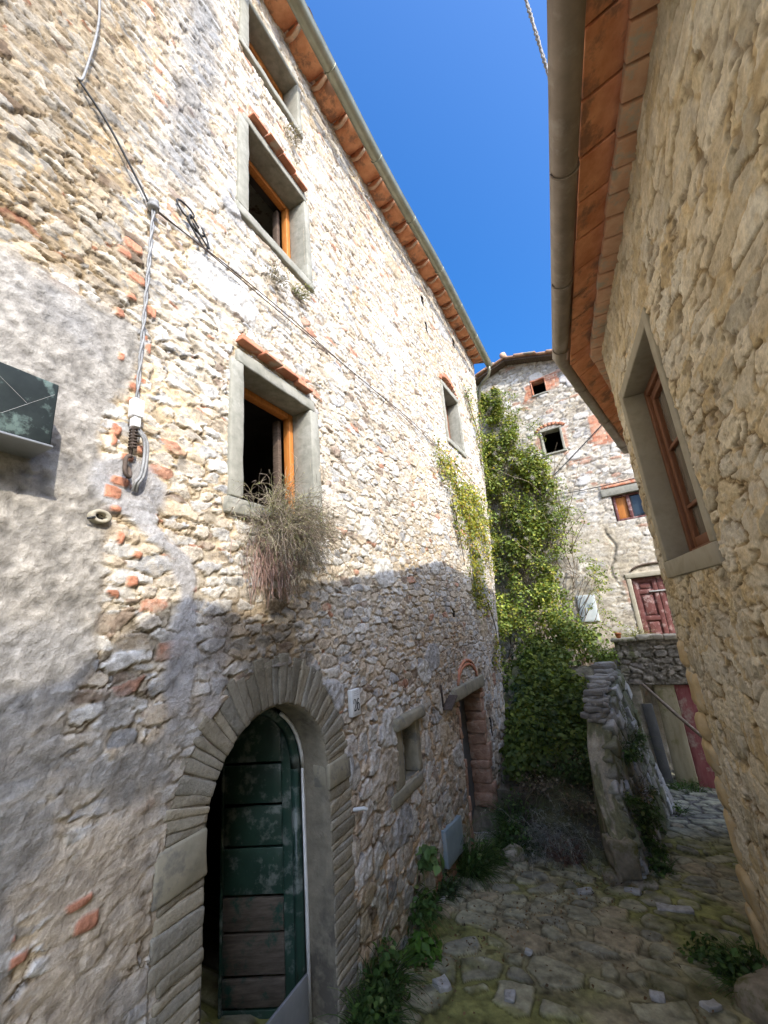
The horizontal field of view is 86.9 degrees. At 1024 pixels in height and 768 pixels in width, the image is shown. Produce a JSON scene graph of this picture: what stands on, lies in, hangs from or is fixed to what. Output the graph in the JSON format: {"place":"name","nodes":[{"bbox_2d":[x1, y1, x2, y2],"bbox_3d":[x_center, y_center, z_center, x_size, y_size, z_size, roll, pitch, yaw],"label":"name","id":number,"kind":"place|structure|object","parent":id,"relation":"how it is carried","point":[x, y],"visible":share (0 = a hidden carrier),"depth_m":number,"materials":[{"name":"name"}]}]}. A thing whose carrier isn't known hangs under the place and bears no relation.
{"place":"outdoors","nodes":[
{"label":"outdoors","id":0,"kind":"place"},
{"bbox_2d":[305,0,551,373],"label":"sky","id":1,"kind":"structure","parent":0,"point":[452,95],"materials":[{"name":"blue"}]},
{"bbox_2d":[200,770,762,1023],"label":"street","id":2,"kind":"structure","parent":0,"point":[706,886],"depth_m":2.91,"materials":[{"name":"grey stone"}]},
{"bbox_2d":[0,0,505,1023],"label":"stone house","id":3,"kind":"structure","parent":2,"relation":"on","point":[176,722],"depth_m":2.39,"materials":[{"name":"grey stone"}]},
{"bbox_2d":[0,362,58,458],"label":"metal box","id":4,"kind":"object","parent":3,"relation":"attached to","point":[28,401],"visible":1,"depth_m":1.39,"materials":[{"name":"green metal"}]},
{"bbox_2d":[77,0,100,81],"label":"cable","id":5,"kind":"object","parent":3,"relation":"attached to","point":[81,79],"visible":1,"depth_m":2.06,"materials":[{"name":"white plastic"}]},
{"bbox_2d":[87,509,111,523],"bbox_3d":[-1.160,0.018,1.644,0.045,0.056,0.095,-12,-17,22],"label":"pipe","id":6,"kind":"object","parent":3,"relation":"attached to","point":[92,516],"visible":1,"depth_m":1.64,"materials":[{"name":"beige plastic"}]},
{"bbox_2d":[146,197,159,213],"bbox_3d":[-1.260,-1.652,2.185,0.098,0.067,0.063,-5,-15,0],"label":"insulator","id":7,"kind":"object","parent":3,"relation":"attached to","point":[152,202],"visible":0.91,"depth_m":2.16,"materials":[{"name":"ceramic"}]},
{"bbox_2d":[78,79,147,201],"bbox_3d":[-1.367,-1.872,2.074,0.018,0.397,0.388,-13,-17,27],"label":"cable","id":8,"kind":"object","parent":7,"relation":"attached to","point":[113,134],"visible":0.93,"depth_m":2.07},
{"bbox_2d":[122,208,155,492],"bbox_3d":[-1.188,-0.861,1.978,0.111,1.596,0.104,-5,-15,0],"label":"drop wire","id":9,"kind":"object","parent":7,"relation":"hanging from","point":[136,409],"visible":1,"depth_m":1.84,"materials":[{"name":"white plastic"}]},
{"bbox_2d":[146,653,360,1023],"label":"doorway","id":10,"kind":"structure","parent":3,"relation":"in","point":[310,929],"depth_m":2.44,"materials":[{"name":"beige stone"}]},
{"bbox_2d":[237,0,302,139],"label":"window","id":11,"kind":"structure","parent":3,"relation":"in","point":[258,45],"depth_m":3.94,"materials":[{"name":"grey stone"}]},
{"bbox_2d":[223,333,324,533],"bbox_3d":[-0.812,-0.494,2.926,0.425,1.301,2.000,-13,-17,25],"label":"window","id":12,"kind":"structure","parent":3,"relation":"in","point":[251,381],"depth_m":2.99,"materials":[{"name":"grey stone"}]},
{"bbox_2d":[234,111,314,292],"bbox_3d":[-0.991,-2.641,3.555,0.425,1.301,2.005,-13,-17,25],"label":"window","id":13,"kind":"structure","parent":3,"relation":"in","point":[264,172],"depth_m":3.60,"materials":[{"name":"grey stone"}]},
{"bbox_2d":[264,260,292,292],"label":"weed","id":14,"kind":"object","parent":3,"relation":"attached to","point":[280,277],"visible":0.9,"depth_m":3.10,"materials":[{"name":"beige plant"}]},
{"bbox_2d":[226,453,353,608],"bbox_3d":[-0.526,0.092,2.538,0.521,1.007,1.247,-10,-16,17],"label":"dry bush","id":15,"kind":"object","parent":3,"relation":"on","point":[295,527],"visible":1,"depth_m":2.46,"materials":[{"name":"brown plant"}]},
{"bbox_2d":[280,121,305,150],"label":"weed","id":16,"kind":"object","parent":3,"relation":"attached to","point":[296,136],"visible":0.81,"depth_m":3.83,"materials":[{"name":"green plant"}]},
{"bbox_2d":[291,280,314,302],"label":"weed","id":17,"kind":"object","parent":3,"relation":"on","point":[302,294],"visible":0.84,"depth_m":3.39,"materials":[{"name":"green plant"}]},
{"bbox_2d":[158,211,473,482],"bbox_3d":[0.157,-1.139,4.736,0.086,0.228,5.903,-13,-17,27],"label":"cable","id":18,"kind":"object","parent":3,"relation":"attached to","point":[204,248],"visible":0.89,"depth_m":3.03,"materials":[{"name":"metal"}]},
{"bbox_2d":[176,198,209,249],"bbox_3d":[-1.141,-1.732,2.444,0.045,0.213,0.239,-12,-17,23],"label":"cable coil","id":19,"kind":"object","parent":18,"relation":"hanging from","point":[195,229],"visible":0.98,"depth_m":2.44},
{"bbox_2d":[347,688,360,717],"bbox_3d":[-0.216,1.389,2.959,0.040,0.180,0.116,-13,-17,25],"label":"number plaque","id":20,"kind":"object","parent":3,"relation":"attached to","point":[354,707],"visible":1,"depth_m":2.93,"materials":[{"name":"white ceramic"}]},
{"bbox_2d":[353,806,367,811],"bbox_3d":[-0.158,2.010,2.738,0.104,0.030,0.028,-4,-15,-4],"label":"iron peg","id":21,"kind":"object","parent":3,"relation":"attached to","point":[361,808],"visible":1,"depth_m":2.73,"materials":[{"name":"white metal"}]},
{"bbox_2d":[391,705,425,812],"bbox_3d":[0.155,2.111,3.556,0.229,0.642,0.744,-13,-17,26],"label":"window","id":22,"kind":"structure","parent":3,"relation":"in","point":[406,726],"depth_m":3.61,"materials":[{"name":"beige stone"}]},
{"bbox_2d":[440,685,457,710],"bbox_3d":[0.714,2.021,4.456,0.110,0.256,0.240,-13,-17,27],"label":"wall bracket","id":23,"kind":"object","parent":3,"relation":"attached to","point":[448,704],"depth_m":4.40,"materials":[{"name":"metal"}]},
{"bbox_2d":[439,372,466,458],"bbox_3d":[1.060,-1.666,6.977,0.293,1.402,0.887,-13,-17,27],"label":"window","id":24,"kind":"structure","parent":3,"relation":"in","point":[453,426],"depth_m":7.18,"materials":[{"name":"grey stone"}]},
{"bbox_2d":[428,432,505,674],"bbox_3d":[1.500,0.736,6.264,0.304,3.487,2.838,-13,-17,26],"label":"climbing plant","id":25,"kind":"object","parent":3,"relation":"attached to","point":[474,519],"visible":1,"depth_m":6.26,"materials":[{"name":"green plant"}]},
{"bbox_2d":[451,659,497,849],"bbox_3d":[0.979,3.032,5.036,0.485,2.271,1.234,-13,-17,28],"label":"doorway","id":26,"kind":"structure","parent":3,"relation":"in","point":[480,785],"depth_m":5.30,"materials":[{"name":"brown brick"}]},
{"bbox_2d":[463,384,494,488],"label":"climbing plant","id":27,"kind":"object","parent":3,"relation":"attached to","point":[480,431],"visible":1,"depth_m":8.05,"materials":[{"name":"green plant"}]},
{"bbox_2d":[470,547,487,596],"bbox_3d":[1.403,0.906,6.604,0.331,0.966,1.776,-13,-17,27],"label":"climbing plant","id":28,"kind":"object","parent":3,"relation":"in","point":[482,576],"depth_m":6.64,"materials":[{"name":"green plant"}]},
{"bbox_2d":[266,973,308,1023],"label":"metal sheet","id":29,"kind":"object","parent":2,"relation":"on","point":[293,1008],"visible":1,"depth_m":2.10,"materials":[{"name":"metal"}]},
{"bbox_2d":[309,945,428,1023],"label":"weed","id":30,"kind":"object","parent":2,"relation":"on","point":[374,1008],"visible":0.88,"depth_m":2.26,"materials":[{"name":"green plant"}]},
{"bbox_2d":[335,918,440,1023],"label":"weed","id":31,"kind":"object","parent":2,"relation":"on","point":[383,964],"visible":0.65,"depth_m":2.46,"materials":[{"name":"green plant"}]},
{"bbox_2d":[398,925,445,970],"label":"weed","id":32,"kind":"object","parent":2,"relation":"on","point":[423,944],"visible":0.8,"depth_m":2.78,"materials":[{"name":"green plant"}]},
{"bbox_2d":[405,879,452,942],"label":"weed","id":33,"kind":"object","parent":2,"relation":"on","point":[423,905],"visible":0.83,"depth_m":3.07,"materials":[{"name":"green plant"}]},
{"bbox_2d":[415,842,446,885],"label":"weed","id":34,"kind":"object","parent":2,"relation":"on","point":[428,861],"visible":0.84,"depth_m":3.31,"materials":[{"name":"green plant"}]},
{"bbox_2d":[432,974,451,992],"bbox_3d":[0.365,2.944,2.527,0.102,0.066,0.101,2,-17,-24],"label":"loose stone","id":35,"kind":"object","parent":2,"relation":"on","point":[446,986],"visible":1,"depth_m":2.51,"materials":[{"name":"grey stone"}]},
{"bbox_2d":[436,868,467,905],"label":"weed","id":36,"kind":"object","parent":2,"relation":"on","point":[449,889],"visible":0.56,"depth_m":3.55,"materials":[{"name":"green plant"}]},
{"bbox_2d":[446,819,517,894],"bbox_3d":[0.852,3.410,3.991,0.916,0.570,0.958,-5,-15,0],"label":"weed","id":37,"kind":"object","parent":2,"relation":"on","point":[473,864],"visible":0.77,"depth_m":3.91,"materials":[{"name":"green plant"}]},
{"bbox_2d":[472,834,519,869],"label":"weed","id":38,"kind":"object","parent":2,"relation":"on","point":[498,854],"visible":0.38,"depth_m":4.20,"materials":[{"name":"green plant"}]},
{"bbox_2d":[504,989,515,1003],"bbox_3d":[0.746,2.883,2.405,0.071,0.046,0.080,-12,-17,22],"label":"loose stone","id":39,"kind":"object","parent":2,"relation":"on","point":[509,995],"visible":1,"depth_m":2.40,"materials":[{"name":"grey stone"}]},
{"bbox_2d":[474,807,548,868],"bbox_3d":[1.424,3.635,4.475,0.896,0.558,0.970,-5,-15,0],"label":"weed","id":40,"kind":"object","parent":2,"relation":"on","point":[511,840],"visible":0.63,"depth_m":4.43,"materials":[{"name":"green plant"}]},
{"bbox_2d":[475,782,549,843],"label":"weed","id":41,"kind":"object","parent":2,"relation":"on","point":[506,809],"visible":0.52,"depth_m":4.91,"materials":[{"name":"green plant"}]},
{"bbox_2d":[499,843,525,865],"bbox_3d":[1.333,3.576,4.216,0.253,0.151,0.170,3,-18,-29],"label":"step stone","id":42,"kind":"object","parent":2,"relation":"on","point":[511,851],"visible":0.6,"depth_m":4.17,"materials":[{"name":"grey stone"}]},
{"bbox_2d":[524,947,532,955],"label":"loose stone","id":43,"kind":"object","parent":2,"relation":"on","point":[528,951],"visible":1,"depth_m":2.79,"materials":[{"name":"grey stone"}]},
{"bbox_2d":[395,861,733,1018],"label":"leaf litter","id":44,"kind":"object","parent":2,"relation":"on","point":[561,983],"visible":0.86,"depth_m":3.01,"materials":[{"name":"brown plant"}]},
{"bbox_2d":[576,887,593,894],"bbox_3d":[1.755,3.319,3.542,0.136,0.049,0.079,-5,-15,0],"label":"loose stone","id":45,"kind":"object","parent":2,"relation":"on","point":[583,890],"visible":0.94,"depth_m":3.52,"materials":[{"name":"grey stone"}]},
{"bbox_2d":[475,349,695,770],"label":"stone house","id":46,"kind":"structure","parent":2,"relation":"on","point":[541,386],"depth_m":9.34,"materials":[{"name":"stone"}]},
{"bbox_2d":[530,376,548,397],"bbox_3d":[4.034,-3.197,10.519,0.413,0.476,0.267,-14,-18,29],"label":"window","id":47,"kind":"structure","parent":46,"relation":"in","point":[540,380],"depth_m":10.49,"materials":[{"name":"brick"}]},
{"bbox_2d":[534,421,566,455],"bbox_3d":[4.200,-1.804,10.109,0.740,0.834,0.265,-14,-18,29],"label":"window","id":48,"kind":"structure","parent":46,"relation":"in","point":[558,428],"depth_m":10.06,"materials":[{"name":"grey stone"}]},
{"bbox_2d":[476,386,627,786],"bbox_3d":[2.727,0.292,8.635,3.632,8.712,5.528,-12,-17,25],"label":"climbing plant","id":49,"kind":"object","parent":46,"relation":"attached to","point":[543,665],"visible":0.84,"depth_m":8.65,"materials":[{"name":"green plant"}]},
{"bbox_2d":[554,425,601,474],"bbox_3d":[4.826,-1.754,9.538,1.910,1.454,0.020,-14,-18,29],"label":"cable","id":50,"kind":"object","parent":46,"relation":"attached to","point":[578,449],"visible":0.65,"depth_m":9.61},
{"bbox_2d":[552,478,634,495],"bbox_3d":[5.014,-0.632,9.175,2.301,0.078,0.020,-14,-18,29],"label":"cable","id":51,"kind":"object","parent":46,"relation":"attached to","point":[599,486],"visible":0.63,"depth_m":9.21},
{"bbox_2d":[600,480,645,520],"bbox_3d":[5.497,-0.272,8.899,1.226,0.818,0.204,-14,-18,29],"label":"window","id":52,"kind":"structure","parent":46,"relation":"in","point":[627,502],"depth_m":8.99,"materials":[{"name":"orange stone"}]},
{"bbox_2d":[624,562,675,692],"bbox_3d":[5.761,2.288,8.229,1.087,2.541,0.242,-14,-18,29],"label":"door","id":53,"kind":"structure","parent":46,"relation":"in","point":[645,591],"depth_m":8.43,"materials":[{"name":"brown wood"}]},
{"bbox_2d":[580,661,675,890],"label":"retaining wall","id":54,"kind":"structure","parent":2,"relation":"on","point":[609,713],"depth_m":4.61,"materials":[{"name":"stone"}]},
{"bbox_2d":[621,741,649,770],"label":"weed","id":55,"kind":"object","parent":54,"relation":"attached to","point":[629,755],"visible":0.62,"depth_m":4.70,"materials":[{"name":"green plant"}]},
{"bbox_2d":[636,729,652,742],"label":"weed","id":56,"kind":"object","parent":54,"relation":"attached to","point":[641,738],"visible":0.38,"depth_m":5.30,"materials":[{"name":"green plant"}]},
{"bbox_2d":[641,831,661,854],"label":"weed","id":57,"kind":"object","parent":54,"relation":"attached to","point":[646,841],"visible":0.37,"depth_m":4.08,"materials":[{"name":"green plant"}]},
{"bbox_2d":[637,795,667,835],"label":"weed","id":58,"kind":"object","parent":54,"relation":"attached to","point":[654,808],"visible":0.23,"depth_m":4.39,"materials":[{"name":"green plant"}]},
{"bbox_2d":[647,784,662,805],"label":"weed","id":59,"kind":"object","parent":54,"relation":"attached to","point":[654,795],"visible":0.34,"depth_m":4.87,"materials":[{"name":"green plant"}]},
{"bbox_2d":[588,795,673,861],"bbox_3d":[2.634,3.330,4.373,0.846,0.539,0.871,-12,-17,24],"label":"plant","id":60,"kind":"object","parent":2,"relation":"on","point":[648,824],"visible":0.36,"depth_m":4.19,"materials":[{"name":"green plant"}]},
{"bbox_2d":[624,887,641,895],"bbox_3d":[2.167,3.311,3.534,0.138,0.058,0.067,-16,-19,35],"label":"loose stone","id":61,"kind":"object","parent":2,"relation":"on","point":[635,891],"visible":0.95,"depth_m":3.52,"materials":[{"name":"grey stone"}]},
{"bbox_2d":[610,633,688,767],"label":"terrace wall","id":62,"kind":"structure","parent":2,"relation":"on","point":[654,659],"depth_m":7.15,"materials":[{"name":"stone"}]},
{"bbox_2d":[614,621,655,637],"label":"shrub","id":63,"kind":"object","parent":62,"relation":"on","point":[632,633],"visible":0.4,"depth_m":8.00,"materials":[{"name":"green plant"}]},
{"bbox_2d":[547,0,767,965],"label":"stone house","id":64,"kind":"structure","parent":2,"relation":"on","point":[658,142],"depth_m":1.94,"materials":[{"name":"beige stone"}]},
{"bbox_2d":[524,0,547,79],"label":"cable","id":65,"kind":"object","parent":64,"relation":"attached to","point":[536,35],"visible":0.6,"depth_m":2.43,"materials":[{"name":"white plastic"}]},
{"bbox_2d":[619,307,725,577],"bbox_3d":[1.925,-0.384,2.667,0.236,1.542,1.132,-11,-16,21],"label":"window","id":66,"kind":"structure","parent":64,"relation":"in","point":[686,535],"depth_m":2.96,"materials":[{"name":"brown wood"}]},
{"bbox_2d":[649,989,665,1003],"bbox_3d":[1.606,2.853,2.383,0.084,0.038,0.058,-12,-17,25],"label":"loose stone","id":67,"kind":"object","parent":2,"relation":"on","point":[657,996],"visible":1,"depth_m":2.38,"materials":[{"name":"grey stone"}]},
{"bbox_2d":[642,703,673,783],"bbox_3d":[4.669,3.970,6.907,0.198,1.301,0.016,-14,-18,29],"label":"metal sheet","id":68,"kind":"object","parent":2,"relation":"on","point":[657,742],"visible":0.81,"depth_m":6.91,"materials":[{"name":"grey metal"}]},
{"bbox_2d":[649,836,670,858],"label":"weed","id":69,"kind":"object","parent":2,"relation":"on","point":[658,850],"visible":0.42,"depth_m":4.21,"materials":[{"name":"green plant"}]},
{"bbox_2d":[645,851,684,880],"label":"weed","id":70,"kind":"object","parent":2,"relation":"on","point":[663,866],"visible":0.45,"depth_m":3.87,"materials":[{"name":"green plant"}]},
{"bbox_2d":[641,683,701,737],"bbox_3d":[5.081,3.588,6.278,0.090,1.666,1.690,6,-19,-36],"label":"pole","id":71,"kind":"object","parent":2,"relation":"on","point":[677,715],"visible":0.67,"depth_m":6.70,"materials":[{"name":"grey metal"}]},
{"bbox_2d":[655,902,694,915],"bbox_3d":[2.339,3.195,3.258,0.257,0.063,0.104,-11,-16,21],"label":"loose stone","id":72,"kind":"object","parent":2,"relation":"on","point":[676,908],"visible":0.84,"depth_m":3.25,"materials":[{"name":"grey stone"}]},
{"bbox_2d":[653,685,697,786],"bbox_3d":[4.915,3.774,6.821,0.299,1.654,0.036,-14,-18,29],"label":"board","id":73,"kind":"object","parent":2,"relation":"on","point":[678,746],"visible":0.77,"depth_m":6.81,"materials":[{"name":"beige wood"}]},
{"bbox_2d":[670,794,698,816],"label":"weed","id":74,"kind":"object","parent":2,"relation":"on","point":[677,808],"visible":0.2,"depth_m":5.43,"materials":[{"name":"green plant"}]},
{"bbox_2d":[664,777,709,796],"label":"weed","id":75,"kind":"object","parent":2,"relation":"on","point":[689,788],"visible":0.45,"depth_m":6.46,"materials":[{"name":"green plant"}]},
{"bbox_2d":[674,685,715,788],"bbox_3d":[5.356,3.707,6.569,0.719,1.715,0.035,-14,-18,29],"label":"door","id":76,"kind":"structure","parent":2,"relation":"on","point":[705,773],"depth_m":6.69,"materials":[{"name":"red wood"}]},
{"bbox_2d":[676,931,742,973],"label":"weed","id":77,"kind":"object","parent":2,"relation":"on","point":[698,958],"visible":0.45,"depth_m":2.73,"materials":[{"name":"green plant"}]},
{"bbox_2d":[699,999,722,1012],"bbox_3d":[1.863,2.820,2.310,0.108,0.049,0.066,-3,-15,-9],"label":"loose stone","id":78,"kind":"object","parent":2,"relation":"on","point":[709,1006],"visible":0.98,"depth_m":2.30,"materials":[{"name":"grey stone"}]},
{"bbox_2d":[689,919,767,1004],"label":"weed","id":79,"kind":"object","parent":2,"relation":"on","point":[731,973],"visible":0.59,"depth_m":2.53,"materials":[{"name":"green plant"}]},
{"bbox_2d":[734,965,767,1023],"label":"boulder","id":80,"kind":"object","parent":2,"relation":"on","point":[751,996],"visible":0.98,"depth_m":2.27,"materials":[{"name":"beige stone"}]},
{"bbox_2d":[472,665,607,865],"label":"bank","id":81,"kind":"structure","parent":0,"point":[580,671],"depth_m":4.93,"materials":[{"name":"soil"}]},
{"bbox_2d":[502,707,577,760],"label":"plant","id":82,"kind":"object","parent":81,"relation":"on","point":[548,732],"visible":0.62,"depth_m":5.67,"materials":[{"name":"green plant"}]},
{"bbox_2d":[481,790,603,881],"bbox_3d":[1.832,3.650,4.484,1.543,0.793,1.659,-5,-15,0],"label":"dried plant","id":83,"kind":"object","parent":81,"relation":"on","point":[542,834],"visible":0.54,"depth_m":4.33,"materials":[{"name":"brown plant"}]},
{"bbox_2d":[511,757,574,811],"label":"dry scrub","id":84,"kind":"object","parent":81,"relation":"on","point":[533,788],"visible":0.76,"depth_m":5.00,"materials":[{"name":"brown plant"}]},
{"bbox_2d":[537,829,594,874],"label":"dried plant","id":85,"kind":"object","parent":81,"relation":"on","point":[565,862],"visible":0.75,"depth_m":4.16,"materials":[{"name":"brown plant"}]},
{"bbox_2d":[544,741,592,794],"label":"plant","id":86,"kind":"object","parent":81,"relation":"on","point":[579,776],"visible":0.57,"depth_m":4.99,"materials":[{"name":"green plant"}]},
{"bbox_2d":[548,781,598,832],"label":"dry scrub","id":87,"kind":"object","parent":81,"relation":"on","point":[571,805],"visible":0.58,"depth_m":4.60,"materials":[{"name":"brown plant"}]},
{"bbox_2d":[559,671,645,721],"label":"plant","id":88,"kind":"object","parent":81,"relation":"on","point":[582,694],"visible":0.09,"depth_m":6.03,"materials":[{"name":"green plant"}]},
{"bbox_2d":[580,643,629,666],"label":"shrub","id":89,"kind":"object","parent":81,"relation":"on","point":[606,656],"visible":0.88,"depth_m":7.38,"materials":[{"name":"green plant"}]},
{"bbox_2d":[574,716,664,778],"bbox_3d":[3.012,2.931,5.281,1.136,0.603,1.226,-5,-15,0],"label":"plant","id":90,"kind":"object","parent":81,"relation":"on","point":[639,745],"visible":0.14,"depth_m":5.10,"materials":[{"name":"green plant"}]},
{"bbox_2d":[581,770,665,812],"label":"dry scrub","id":91,"kind":"object","parent":81,"relation":"on","point":[640,793],"visible":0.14,"depth_m":4.58,"materials":[{"name":"green plant"}]},
{"bbox_2d":[619,788,643,814],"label":"weed","id":92,"kind":"object","parent":81,"relation":"on","point":[629,799],"visible":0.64,"depth_m":4.19,"materials":[{"name":"green plant"}]}
]}

